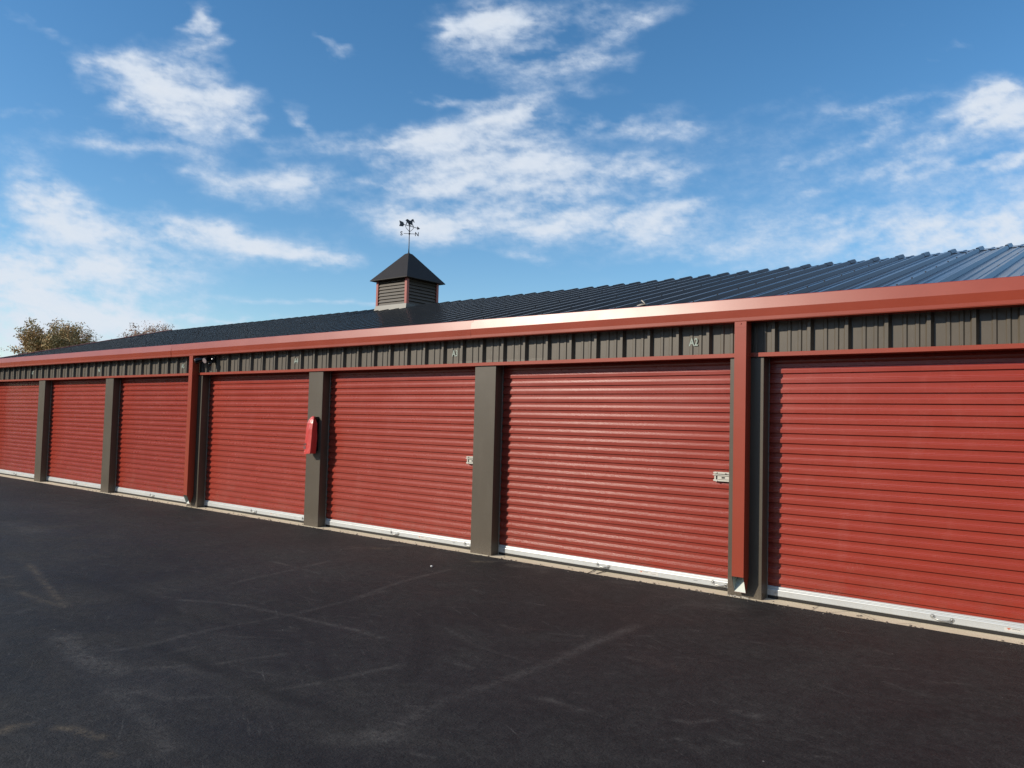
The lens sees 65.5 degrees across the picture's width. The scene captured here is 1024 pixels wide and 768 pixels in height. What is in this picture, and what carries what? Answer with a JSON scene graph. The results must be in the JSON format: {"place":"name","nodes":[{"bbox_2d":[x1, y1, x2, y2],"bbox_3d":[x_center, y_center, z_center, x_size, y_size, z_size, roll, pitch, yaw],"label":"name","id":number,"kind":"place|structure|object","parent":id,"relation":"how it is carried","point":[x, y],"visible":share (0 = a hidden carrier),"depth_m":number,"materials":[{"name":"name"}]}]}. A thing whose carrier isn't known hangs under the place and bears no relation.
{"place":"outdoors","nodes":[
{"label":"outdoors","id":0,"kind":"place"},
{"bbox_2d":[0,476,1023,767],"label":"asphalt lot","id":1,"kind":"structure","parent":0,"point":[134,632],"depth_m":4.84,"materials":[{"name":"black asphalt"}]},
{"bbox_2d":[76,488,1022,644],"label":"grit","id":2,"kind":"object","parent":1,"relation":"on","point":[568,571],"visible":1,"depth_m":7.53,"materials":[{"name":"grey stone"}]},
{"bbox_2d":[727,595,748,598],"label":"concrete crumbs","id":3,"kind":"object","parent":1,"relation":"on","point":[738,596],"visible":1,"depth_m":6.92,"materials":[{"name":"beige concrete"}]},
{"bbox_2d":[0,7,1023,356],"bbox_3d":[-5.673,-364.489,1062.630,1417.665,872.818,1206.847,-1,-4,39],"label":"cloud","id":4,"kind":"structure","parent":0,"point":[28,291],"depth_m":1260.51,"materials":[{"name":"white"}]},
{"bbox_2d":[0,474,1023,644],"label":"concrete apron","id":5,"kind":"object","parent":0,"point":[854,614],"depth_m":7.66,"materials":[{"name":"beige concrete"}]},
{"bbox_2d":[0,243,1023,638],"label":"storage building","id":6,"kind":"structure","parent":5,"relation":"on","point":[848,435],"depth_m":7.99,"materials":[{"name":"red metal"}]},
{"bbox_2d":[0,381,38,478],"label":"door","id":7,"kind":"structure","parent":6,"relation":"in","point":[18,400],"depth_m":17.60,"materials":[{"name":"metal"}]},
{"bbox_2d":[46,379,105,489],"bbox_3d":[-8.516,0.909,15.728,2.828,2.205,0.178,-1,-4,39],"label":"door","id":8,"kind":"structure","parent":6,"relation":"in","point":[78,406],"depth_m":15.74,"materials":[{"name":"metal"}]},
{"bbox_2d":[115,376,188,503],"bbox_3d":[-6.143,0.878,13.816,2.828,2.206,0.177,-1,-4,39],"label":"door","id":9,"kind":"structure","parent":6,"relation":"in","point":[153,410],"depth_m":13.84,"materials":[{"name":"metal"}]},
{"bbox_2d":[194,356,216,365],"bbox_3d":[-4.837,-0.357,12.519,0.400,0.152,0.180,-1,-4,39],"label":"flood light","id":10,"kind":"object","parent":6,"relation":"attached to","point":[212,359],"visible":1,"depth_m":12.44,"materials":[{"name":"black plastic"}]},
{"bbox_2d":[204,372,308,522],"bbox_3d":[-3.769,0.847,11.905,2.828,2.205,0.177,-1,-4,39],"label":"door","id":11,"kind":"structure","parent":6,"relation":"in","point":[256,464],"depth_m":11.86,"materials":[{"name":"metal"}]},
{"bbox_2d":[304,416,318,453],"bbox_3d":[-2.704,0.691,10.735,0.146,0.511,0.136,-1,-4,39],"label":"equipment cover","id":12,"kind":"object","parent":6,"relation":"attached to","point":[311,439],"visible":1,"depth_m":10.69,"materials":[{"name":"red plastic"}]},
{"bbox_2d":[325,367,474,549],"bbox_3d":[-1.396,0.815,9.994,2.828,2.206,0.177,-1,-4,39],"label":"door","id":13,"kind":"structure","parent":6,"relation":"in","point":[400,463],"depth_m":9.90,"materials":[{"name":"metal"}]},
{"bbox_2d":[370,253,444,310],"bbox_3d":[-2.153,-2.081,16.441,1.096,1.258,1.096,-1,-4,39],"label":"cupola","id":14,"kind":"object","parent":6,"relation":"on","point":[407,280],"visible":0.91,"depth_m":16.14,"materials":[{"name":"grey metal"}]},
{"bbox_2d":[399,219,419,252],"bbox_3d":[-2.127,-3.065,16.494,0.278,0.752,0.580,-1,-4,39],"label":"weather vane","id":15,"kind":"object","parent":14,"relation":"on","point":[409,222],"visible":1,"depth_m":16.48,"materials":[{"name":"black metal"}]},
{"bbox_2d":[498,359,729,590],"bbox_3d":[0.978,0.784,8.083,2.828,2.205,0.178,-1,-4,39],"label":"door","id":16,"kind":"structure","parent":6,"relation":"in","point":[620,468],"depth_m":7.94,"materials":[{"name":"metal"}]},
{"bbox_2d":[767,350,1023,638],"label":"door","id":17,"kind":"structure","parent":6,"relation":"in","point":[896,481],"depth_m":6.32,"materials":[{"name":"metal"}]},
{"bbox_2d":[0,0,1023,356],"label":"sky","id":18,"kind":"structure","parent":0,"point":[791,111],"materials":[{"name":"blue"}]},
{"label":"ground","id":19,"kind":"structure","parent":0,"visible":0},
{"bbox_2d":[7,317,82,354],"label":"tree","id":20,"kind":"object","parent":19,"relation":"on","point":[36,341],"visible":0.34,"depth_m":71.43,"materials":[{"name":"green plant"}]},
{"bbox_2d":[57,319,88,345],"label":"tree","id":21,"kind":"object","parent":19,"relation":"on","point":[77,333],"visible":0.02,"depth_m":74.14,"materials":[{"name":"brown plant"}]},
{"bbox_2d":[79,322,101,343],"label":"tree","id":22,"kind":"object","parent":19,"relation":"on","point":[86,337],"visible":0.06,"depth_m":75.52,"materials":[{"name":"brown plant"}]},
{"bbox_2d":[121,323,146,336],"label":"tree","id":23,"kind":"object","parent":19,"relation":"on","point":[136,333],"visible":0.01,"depth_m":85.35,"materials":[{"name":"brown plant"}]},
{"bbox_2d":[134,321,173,335],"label":"tree","id":24,"kind":"object","parent":19,"relation":"on","point":[154,329],"visible":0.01,"depth_m":88.96,"materials":[{"name":"brown plant"}]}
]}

